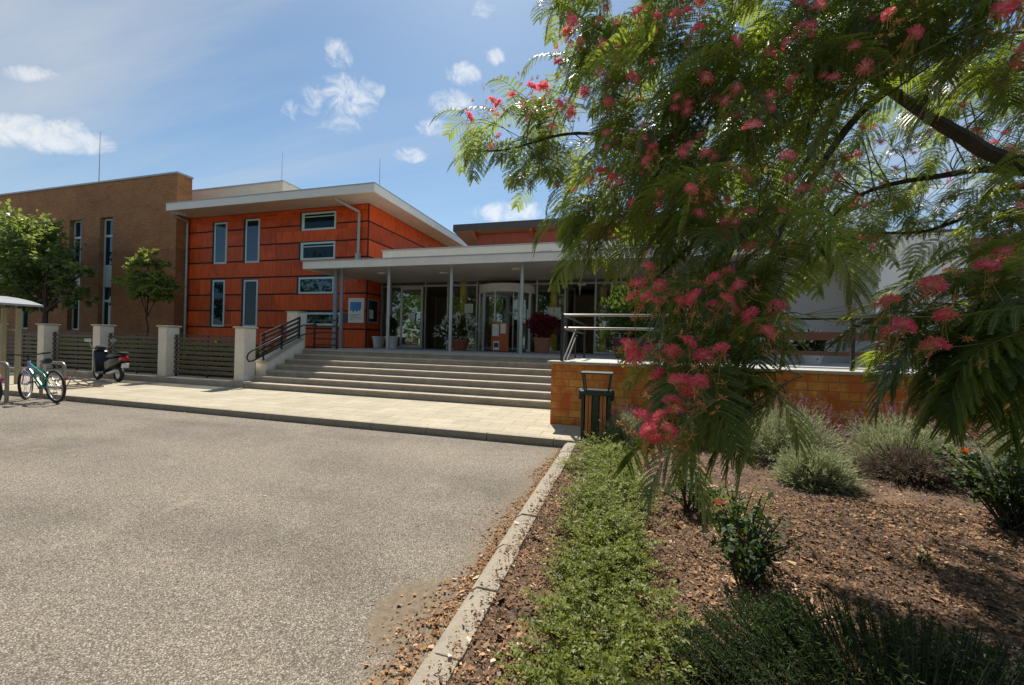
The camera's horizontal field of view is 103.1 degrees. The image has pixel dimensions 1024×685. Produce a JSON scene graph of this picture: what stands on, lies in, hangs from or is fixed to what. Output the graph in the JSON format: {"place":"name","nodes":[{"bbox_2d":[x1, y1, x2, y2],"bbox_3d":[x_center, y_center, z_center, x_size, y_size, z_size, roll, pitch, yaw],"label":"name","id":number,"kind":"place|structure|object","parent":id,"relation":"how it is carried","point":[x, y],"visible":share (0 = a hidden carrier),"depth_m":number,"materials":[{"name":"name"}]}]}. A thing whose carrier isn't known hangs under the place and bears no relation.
{"place":"outdoors","nodes":[
{"label":"outdoors","id":0,"kind":"place"},
{"bbox_2d":[0,132,193,355],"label":"brick wing","id":1,"kind":"structure","parent":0,"point":[112,223],"depth_m":21.65,"materials":[{"name":"brown brick"}]},
{"bbox_2d":[22,291,27,328],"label":"window","id":2,"kind":"structure","parent":1,"relation":"in","point":[24,315],"depth_m":24.07,"materials":[{"name":"glass"}]},
{"bbox_2d":[72,287,79,329],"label":"window","id":3,"kind":"structure","parent":1,"relation":"in","point":[75,312],"depth_m":22.81,"materials":[{"name":"glass"}]},
{"bbox_2d":[74,221,81,262],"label":"window","id":4,"kind":"structure","parent":1,"relation":"in","point":[78,224],"depth_m":22.81,"materials":[{"name":"black glass"}]},
{"bbox_2d":[102,285,110,324],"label":"window","id":5,"kind":"structure","parent":1,"relation":"in","point":[106,307],"depth_m":22.11,"materials":[{"name":"glass"}]},
{"bbox_2d":[104,219,112,266],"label":"window","id":6,"kind":"structure","parent":1,"relation":"in","point":[108,232],"depth_m":22.12,"materials":[{"name":"glass"}]},
{"bbox_2d":[6,355,255,377],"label":"lawn","id":7,"kind":"structure","parent":0,"point":[204,375],"depth_m":14.20,"materials":[{"name":"green plant"}]},
{"bbox_2d":[0,198,102,323],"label":"broadleaf tree","id":8,"kind":"object","parent":7,"relation":"on","point":[46,266],"visible":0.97,"depth_m":18.62,"materials":[{"name":"green plant"}]},
{"bbox_2d":[21,334,270,377],"bbox_3d":[-12.771,0.411,13.935,10.933,1.332,1.150,1,0,16],"label":"hedge","id":9,"kind":"object","parent":7,"relation":"on","point":[257,354],"visible":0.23,"depth_m":13.39,"materials":[{"name":"green plant"}]},
{"bbox_2d":[109,247,184,335],"bbox_3d":[-14.814,-1.435,16.560,3.116,4.930,1.872,1,0,16],"label":"young tree","id":10,"kind":"object","parent":7,"relation":"on","point":[145,281],"visible":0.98,"depth_m":16.32,"materials":[{"name":"green plant"}]},
{"bbox_2d":[0,394,562,684],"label":"road","id":11,"kind":"structure","parent":0,"point":[93,591],"depth_m":2.88,"materials":[{"name":"grey asphalt"}]},
{"bbox_2d":[0,376,3,400],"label":"bicycle","id":12,"kind":"object","parent":11,"relation":"on","point":[1,387],"visible":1,"depth_m":7.79,"materials":[{"name":"metal"}]},
{"bbox_2d":[0,361,11,403],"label":"bike hoop","id":13,"kind":"object","parent":11,"relation":"on","point":[6,385],"visible":1,"depth_m":8.11,"materials":[{"name":"silver metal"}]},
{"bbox_2d":[6,352,67,402],"bbox_3d":[-9.790,0.723,8.463,1.697,1.012,0.512,1,4,18],"label":"bicycle","id":14,"kind":"object","parent":11,"relation":"on","point":[45,378],"visible":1,"depth_m":8.41,"materials":[{"name":"metal"}]},
{"bbox_2d":[36,361,67,400],"bbox_3d":[-9.800,0.811,8.677,0.880,0.831,0.136,1,0,16],"label":"bike hoop","id":15,"kind":"object","parent":11,"relation":"on","point":[63,364],"visible":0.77,"depth_m":8.64,"materials":[{"name":"silver metal"}]},
{"bbox_2d":[13,395,560,684],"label":"leaf litter","id":16,"kind":"object","parent":11,"relation":"on","point":[454,610],"visible":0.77,"depth_m":2.21,"materials":[{"name":"brown plant"}]},
{"bbox_2d":[2,372,600,443],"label":"pavement","id":17,"kind":"structure","parent":0,"point":[529,421],"depth_m":8.26,"materials":[{"name":"beige concrete"}]},
{"bbox_2d":[0,296,43,383],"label":"bike shelter","id":18,"kind":"object","parent":17,"relation":"on","point":[5,300],"visible":0.81,"depth_m":10.40,"materials":[{"name":"white metal"}]},
{"bbox_2d":[50,369,103,389],"bbox_3d":[-10.831,0.881,9.982,1.100,0.421,0.735,1,0,16],"label":"bike rack","id":19,"kind":"object","parent":17,"relation":"on","point":[88,385],"visible":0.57,"depth_m":9.99,"materials":[{"name":"grey metal"}]},
{"bbox_2d":[84,339,128,381],"bbox_3d":[-11.463,0.499,11.600,1.692,1.188,0.694,1,0,23],"label":"motor scooter","id":20,"kind":"object","parent":17,"relation":"on","point":[115,364],"visible":1,"depth_m":11.45,"materials":[{"name":"plastic"}]},
{"bbox_2d":[244,349,573,408],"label":"entrance steps","id":21,"kind":"structure","parent":17,"relation":"on","point":[514,380],"depth_m":10.36,"materials":[{"name":"concrete"}]},
{"bbox_2d":[579,371,614,438],"bbox_3d":[1.235,0.908,5.942,0.500,0.955,0.380,1,0,16],"label":"litter bin","id":22,"kind":"object","parent":17,"relation":"on","point":[595,403],"visible":0.81,"depth_m":5.79,"materials":[{"name":"brown wood"}]},
{"bbox_2d":[165,151,467,362],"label":"red wing","id":23,"kind":"structure","parent":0,"point":[251,246],"depth_m":19.37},
{"bbox_2d":[209,279,224,326],"bbox_3d":[-14.775,-1.994,20.419,0.950,2.380,0.062,1,0,16],"label":"window","id":24,"kind":"structure","parent":23,"relation":"in","point":[217,289],"depth_m":20.40,"materials":[{"name":"black glass"}]},
{"bbox_2d":[212,221,227,263],"bbox_3d":[-14.654,-4.997,20.413,0.970,2.130,0.062,1,0,16],"label":"window","id":25,"kind":"structure","parent":23,"relation":"in","point":[219,235],"depth_m":20.40,"materials":[{"name":"blue glass"}]},
{"bbox_2d":[241,279,257,326],"bbox_3d":[-12.801,-1.933,19.849,1.020,2.350,0.062,1,0,16],"label":"window","id":26,"kind":"structure","parent":23,"relation":"in","point":[249,291],"depth_m":19.83,"materials":[{"name":"clear glass"}]},
{"bbox_2d":[243,217,260,262],"bbox_3d":[-12.699,-4.976,19.849,1.020,2.180,0.062,1,0,16],"label":"window","id":27,"kind":"structure","parent":23,"relation":"in","point":[251,232],"depth_m":19.83,"materials":[{"name":"glass"}]},
{"bbox_2d":[296,276,333,293],"bbox_3d":[-9.078,-2.658,18.783,2.090,0.815,0.062,1,0,16],"label":"window","id":28,"kind":"structure","parent":23,"relation":"in","point":[305,284],"depth_m":18.76,"materials":[{"name":"glass"}]},
{"bbox_2d":[298,240,335,259],"bbox_3d":[-9.002,-4.250,18.776,2.030,0.860,0.062,1,0,16],"label":"window","id":29,"kind":"structure","parent":23,"relation":"in","point":[310,250],"depth_m":18.75,"materials":[{"name":"glass"}]},
{"bbox_2d":[300,210,336,230],"bbox_3d":[-8.949,-5.624,18.774,2.010,0.870,0.062,1,0,16],"label":"window","id":30,"kind":"structure","parent":23,"relation":"in","point":[315,220],"depth_m":18.75,"materials":[{"name":"glass"}]},
{"bbox_2d":[304,311,339,325],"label":"window","id":31,"kind":"structure","parent":23,"relation":"in","point":[310,315],"depth_m":18.65,"materials":[{"name":"clear glass"}]},
{"bbox_2d":[343,314,347,321],"bbox_3d":[-7.535,-1.105,18.288,0.340,0.380,0.026,1,0,16],"label":"plaque","id":32,"kind":"object","parent":23,"relation":"attached to","point":[345,317],"visible":0.64,"depth_m":18.26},
{"bbox_2d":[348,298,364,322],"bbox_3d":[-6.941,-1.431,18.118,0.820,1.100,0.030,1,0,16],"label":"poster","id":33,"kind":"object","parent":23,"relation":"attached to","point":[355,310],"visible":1,"depth_m":18.11,"materials":[{"name":"paper"}]},
{"bbox_2d":[367,299,377,322],"bbox_3d":[-6.289,-1.414,18.400,0.037,1.060,0.750,1,0,16],"label":"notice case","id":34,"kind":"object","parent":23,"relation":"attached to","point":[372,313],"visible":1,"depth_m":18.34,"materials":[{"name":"metal"}]},
{"bbox_2d":[0,0,1023,234],"label":"sky","id":35,"kind":"structure","parent":0,"point":[214,93],"materials":[{"name":"blue"}]},
{"bbox_2d":[305,348,924,372],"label":"terrace floor","id":36,"kind":"structure","parent":0,"point":[613,358],"depth_m":11.89,"materials":[{"name":"grey concrete"}]},
{"bbox_2d":[312,317,337,348],"bbox_3d":[-6.079,-0.305,13.240,0.930,1.035,0.070,1,0,16],"label":"landing railing","id":37,"kind":"object","parent":36,"relation":"on","point":[315,326],"visible":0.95,"depth_m":13.19,"materials":[{"name":"metal"}]},
{"bbox_2d":[372,336,384,347],"bbox_3d":[-5.843,-0.019,17.816,0.580,0.500,0.580,1,0,16],"label":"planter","id":38,"kind":"object","parent":36,"relation":"on","point":[378,341],"visible":0.92,"depth_m":17.62,"materials":[{"name":"ceramic"}]},
{"bbox_2d":[384,316,398,348],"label":"potted plant","id":39,"kind":"object","parent":36,"relation":"on","point":[393,340],"visible":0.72,"depth_m":16.71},
{"bbox_2d":[433,310,480,350],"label":"potted plant","id":40,"kind":"object","parent":36,"relation":"on","point":[463,327],"visible":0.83,"depth_m":15.74,"materials":[{"name":"green plant"}]},
{"bbox_2d":[491,322,509,351],"bbox_3d":[-0.466,-0.217,15.779,0.750,1.145,0.260,1,0,16],"label":"notice board stand","id":41,"kind":"object","parent":36,"relation":"on","point":[499,336],"visible":0.98,"depth_m":15.74,"materials":[{"name":"wood"}]},
{"bbox_2d":[523,311,560,352],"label":"potted plant","id":42,"kind":"object","parent":36,"relation":"on","point":[547,322],"visible":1,"depth_m":14.86,"materials":[{"name":"red plant"}]},
{"bbox_2d":[563,329,577,360],"bbox_3d":[1.355,0.423,9.388,0.040,1.649,2.107,1,0,16],"label":"stair handrail","id":43,"kind":"object","parent":36,"relation":"on","point":[565,358],"visible":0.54,"depth_m":9.48,"materials":[{"name":"metal"}]},
{"bbox_2d":[302,231,883,356],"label":"entrance hall","id":44,"kind":"structure","parent":36,"relation":"on","point":[484,287],"depth_m":16.75,"materials":[{"name":"metal"}]},
{"bbox_2d":[399,287,423,347],"bbox_3d":[-4.541,-1.130,18.308,1.120,2.745,0.134,1,0,16],"label":"door","id":45,"kind":"structure","parent":44,"relation":"in","point":[410,315],"depth_m":18.28,"materials":[{"name":"metal"}]},
{"bbox_2d":[478,283,535,351],"bbox_3d":[-0.187,-1.006,17.496,2.500,2.745,2.500,1,0,16],"label":"revolving door","id":46,"kind":"structure","parent":44,"relation":"in","point":[507,291],"depth_m":16.73,"materials":[{"name":"metal"}]},
{"bbox_2d":[565,286,575,351],"bbox_3d":[2.489,-0.963,17.081,0.134,2.745,1.020,1,0,27],"label":"door","id":47,"kind":"structure","parent":44,"relation":"in","point":[570,291],"depth_m":17.06,"materials":[{"name":"metal"}]},
{"bbox_2d":[453,207,780,293],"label":"hall","id":48,"kind":"structure","parent":44,"relation":"on","point":[505,232],"depth_m":20.11,"materials":[{"name":"metal"}]},
{"bbox_2d":[593,284,664,358],"bbox_3d":[3.162,-0.569,10.880,1.582,1.997,1.730,1,0,-22],"label":"potted plant","id":49,"kind":"object","parent":36,"relation":"on","point":[616,304],"visible":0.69,"depth_m":10.64,"materials":[{"name":"green plant"}]},
{"bbox_2d":[560,314,706,365],"bbox_3d":[2.417,-0.024,8.306,2.320,0.859,3.360,1,0,16],"label":"terrace railing","id":50,"kind":"object","parent":36,"relation":"on","point":[563,328],"visible":0.73,"depth_m":6.96,"materials":[{"name":"metal"}]},
{"bbox_2d":[759,325,797,362],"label":"potted plant","id":51,"kind":"object","parent":36,"relation":"on","point":[792,341],"visible":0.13,"depth_m":10.02,"materials":[{"name":"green plant"}]},
{"bbox_2d":[792,328,834,363],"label":"potted plant","id":52,"kind":"object","parent":36,"relation":"on","point":[819,345],"visible":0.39,"depth_m":9.78,"materials":[{"name":"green plant"}]},
{"bbox_2d":[769,331,898,368],"bbox_3d":[6.267,0.147,8.078,2.070,0.715,0.608,1,0,16],"label":"bench","id":53,"kind":"object","parent":36,"relation":"on","point":[821,335],"visible":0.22,"depth_m":7.89,"materials":[{"name":"red wood"}]},
{"bbox_2d":[722,229,967,365],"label":"white building","id":54,"kind":"structure","parent":36,"relation":"on","point":[833,297],"depth_m":11.75,"materials":[{"name":"white paint"}]},
{"bbox_2d":[722,272,766,359],"bbox_3d":[7.793,-0.894,13.608,1.390,2.885,0.050,1,0,16],"label":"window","id":55,"kind":"structure","parent":54,"relation":"in","point":[754,346],"depth_m":13.52,"materials":[{"name":"glass"}]},
{"bbox_2d":[967,233,1023,322],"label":"window","id":56,"kind":"structure","parent":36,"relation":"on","point":[977,240],"depth_m":10.47,"materials":[{"name":"glass"}]},
{"bbox_2d":[415,433,1023,684],"bbox_3d":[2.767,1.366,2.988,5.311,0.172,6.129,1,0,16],"label":"bark mulch","id":57,"kind":"object","parent":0,"point":[844,576],"visible":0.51,"depth_m":2.48,"materials":[{"name":"brown wood"}]},
{"bbox_2d":[491,419,720,684],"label":"ground cover","id":58,"kind":"object","parent":57,"relation":"on","point":[599,491],"visible":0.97,"depth_m":2.02,"materials":[{"name":"green plant"}]},
{"bbox_2d":[588,401,655,447],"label":"lavender bush","id":59,"kind":"object","parent":57,"relation":"on","point":[614,428],"visible":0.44,"depth_m":5.59,"materials":[{"name":"green plant"}]},
{"bbox_2d":[657,466,731,513],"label":"leafy shrub","id":60,"kind":"object","parent":57,"relation":"on","point":[683,493],"visible":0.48,"depth_m":3.25,"materials":[{"name":"green plant"}]},
{"bbox_2d":[677,412,737,449],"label":"lavender bush","id":61,"kind":"object","parent":57,"relation":"on","point":[702,439],"visible":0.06,"depth_m":5.43,"materials":[{"name":"green plant"}]},
{"bbox_2d":[428,0,1023,530],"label":"silk tree","id":62,"kind":"object","parent":57,"relation":"on","point":[974,362],"visible":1,"depth_m":1.88,"materials":[{"name":"green plant"}]},
{"bbox_2d":[708,481,772,552],"bbox_3d":[1.463,1.148,2.615,0.371,0.482,0.504,1,0,16],"label":"rose bush","id":63,"kind":"object","parent":57,"relation":"on","point":[728,520],"visible":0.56,"depth_m":2.58,"materials":[{"name":"green plant"}]},
{"bbox_2d":[699,499,799,587],"bbox_3d":[1.300,1.120,2.276,0.461,0.491,0.482,1,0,16],"label":"rose bush","id":64,"kind":"object","parent":57,"relation":"on","point":[751,563],"visible":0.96,"depth_m":2.22,"materials":[{"name":"green plant"}]},
{"bbox_2d":[728,393,870,469],"bbox_3d":[3.246,0.988,4.850,1.652,0.896,1.653,1,0,16],"label":"lavender bush","id":65,"kind":"object","parent":57,"relation":"on","point":[774,435],"visible":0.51,"depth_m":4.64,"materials":[{"name":"green plant"}]},
{"bbox_2d":[767,441,868,496],"bbox_3d":[2.941,1.180,3.944,0.879,0.505,0.828,1,0,16],"label":"lavender bush","id":66,"kind":"object","parent":57,"relation":"on","point":[828,469],"visible":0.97,"depth_m":3.83,"materials":[{"name":"green plant"}]},
{"bbox_2d":[657,587,1023,684],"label":"yew shrub","id":67,"kind":"object","parent":57,"relation":"on","point":[902,655],"visible":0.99,"depth_m":1.57,"materials":[{"name":"plant"}]},
{"bbox_2d":[850,441,977,497],"bbox_3d":[4.010,1.206,4.040,1.086,0.430,1.093,1,0,16],"label":"lavender bush","id":68,"kind":"object","parent":57,"relation":"on","point":[917,467],"visible":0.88,"depth_m":3.96,"materials":[{"name":"green plant"}]},
{"bbox_2d":[822,400,1006,479],"bbox_3d":[4.395,1.058,4.575,1.639,0.835,1.652,1,0,16],"label":"lavender bush","id":69,"kind":"object","parent":57,"relation":"on","point":[899,434],"visible":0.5,"depth_m":4.52,"materials":[{"name":"green plant"}]},
{"bbox_2d":[907,546,935,567],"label":"herb","id":70,"kind":"object","parent":57,"relation":"on","point":[925,560],"visible":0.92,"depth_m":2.47,"materials":[{"name":"plant"}]},
{"bbox_2d":[928,421,1023,531],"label":"rose bush","id":71,"kind":"object","parent":57,"relation":"on","point":[1007,501],"visible":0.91,"depth_m":2.93,"materials":[{"name":"green plant"}]},
{"bbox_2d":[930,625,1023,684],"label":"herb","id":72,"kind":"object","parent":57,"relation":"on","point":[1010,669],"visible":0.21,"depth_m":1.60,"materials":[{"name":"plant"}]},
{"bbox_2d":[943,420,1023,478],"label":"lavender bush","id":73,"kind":"object","parent":57,"relation":"on","point":[989,455],"visible":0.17,"depth_m":4.28,"materials":[{"name":"green plant"}]},
{"bbox_3d":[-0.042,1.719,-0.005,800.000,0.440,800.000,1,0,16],"label":"ground","id":74,"kind":"structure","parent":0,"visible":0},
{"bbox_2d":[9,365,254,388],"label":"fence plinth","id":75,"kind":"structure","parent":74,"relation":"on","point":[202,380],"depth_m":11.69,"materials":[{"name":"concrete"}]},
{"bbox_2d":[6,331,37,366],"bbox_3d":[-16.796,0.215,13.971,2.470,1.218,0.064,1,0,16],"label":"slat fence","id":76,"kind":"object","parent":75,"relation":"on","point":[23,349],"visible":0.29,"depth_m":13.89,"materials":[{"name":"metal"}]},
{"bbox_2d":[35,323,60,368],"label":"fence pillar","id":77,"kind":"structure","parent":75,"relation":"on","point":[45,337],"depth_m":13.40,"materials":[{"name":"concrete"}]},
{"bbox_2d":[52,332,92,369],"bbox_3d":[-14.130,0.277,13.202,2.320,1.218,0.064,1,0,16],"label":"slat fence","id":78,"kind":"object","parent":75,"relation":"on","point":[77,335],"visible":0.65,"depth_m":13.21,"materials":[{"name":"metal"}]},
{"bbox_2d":[91,324,116,371],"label":"fence pillar","id":79,"kind":"structure","parent":75,"relation":"on","point":[100,334],"depth_m":12.65,"materials":[{"name":"concrete"}]},
{"bbox_2d":[108,333,157,373],"bbox_3d":[-11.474,0.339,12.436,2.450,1.218,0.064,1,0,16],"label":"slat fence","id":80,"kind":"object","parent":75,"relation":"on","point":[137,337],"visible":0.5,"depth_m":12.39,"materials":[{"name":"metal"}]},
{"bbox_2d":[156,325,181,375],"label":"fence pillar","id":81,"kind":"structure","parent":75,"relation":"on","point":[166,349],"depth_m":11.85,"materials":[{"name":"concrete"}]},
{"bbox_2d":[174,335,234,377],"bbox_3d":[-8.722,0.404,11.642,2.520,1.218,0.064,1,0,16],"label":"slat fence","id":82,"kind":"object","parent":75,"relation":"on","point":[207,358],"visible":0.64,"depth_m":11.64,"materials":[{"name":"metal"}]},
{"bbox_2d":[233,326,258,380],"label":"fence pillar","id":83,"kind":"structure","parent":75,"relation":"on","point":[245,344],"depth_m":11.05,"materials":[{"name":"concrete"}]},
{"bbox_2d":[255,338,303,378],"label":"wing wall","id":84,"kind":"structure","parent":74,"relation":"on","point":[272,359],"depth_m":11.87,"materials":[{"name":"concrete"}]},
{"bbox_2d":[246,317,316,361],"bbox_3d":[-6.790,-0.137,12.050,0.211,1.347,2.512,1,0,16],"label":"stair railing","id":85,"kind":"object","parent":84,"relation":"on","point":[263,346],"visible":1,"depth_m":11.98,"materials":[{"name":"metal"}]},
{"bbox_2d":[3,389,577,446],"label":"pavement kerb","id":86,"kind":"structure","parent":74,"relation":"on","point":[514,438],"depth_m":6.80,"materials":[{"name":"concrete"}]},
{"bbox_2d":[286,311,306,348],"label":"fence pillar","id":87,"kind":"structure","parent":74,"relation":"on","point":[291,315],"depth_m":12.89,"materials":[{"name":"concrete"}]},
{"bbox_2d":[408,442,575,684],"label":"kerb","id":88,"kind":"structure","parent":74,"relation":"on","point":[440,651],"depth_m":2.15,"materials":[{"name":"concrete"}]},
{"bbox_2d":[547,360,1021,455],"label":"retaining wall","id":89,"kind":"structure","parent":74,"relation":"on","point":[837,391],"depth_m":5.89,"materials":[{"name":"orange brick"}]},
{"bbox_2d":[717,317,912,370],"bbox_3d":[6.166,0.060,5.500,6.200,0.763,0.055,1,0,16],"label":"terrace railing","id":90,"kind":"object","parent":89,"relation":"on","point":[852,357],"visible":0.14,"depth_m":5.85,"materials":[{"name":"metal"}]}
]}

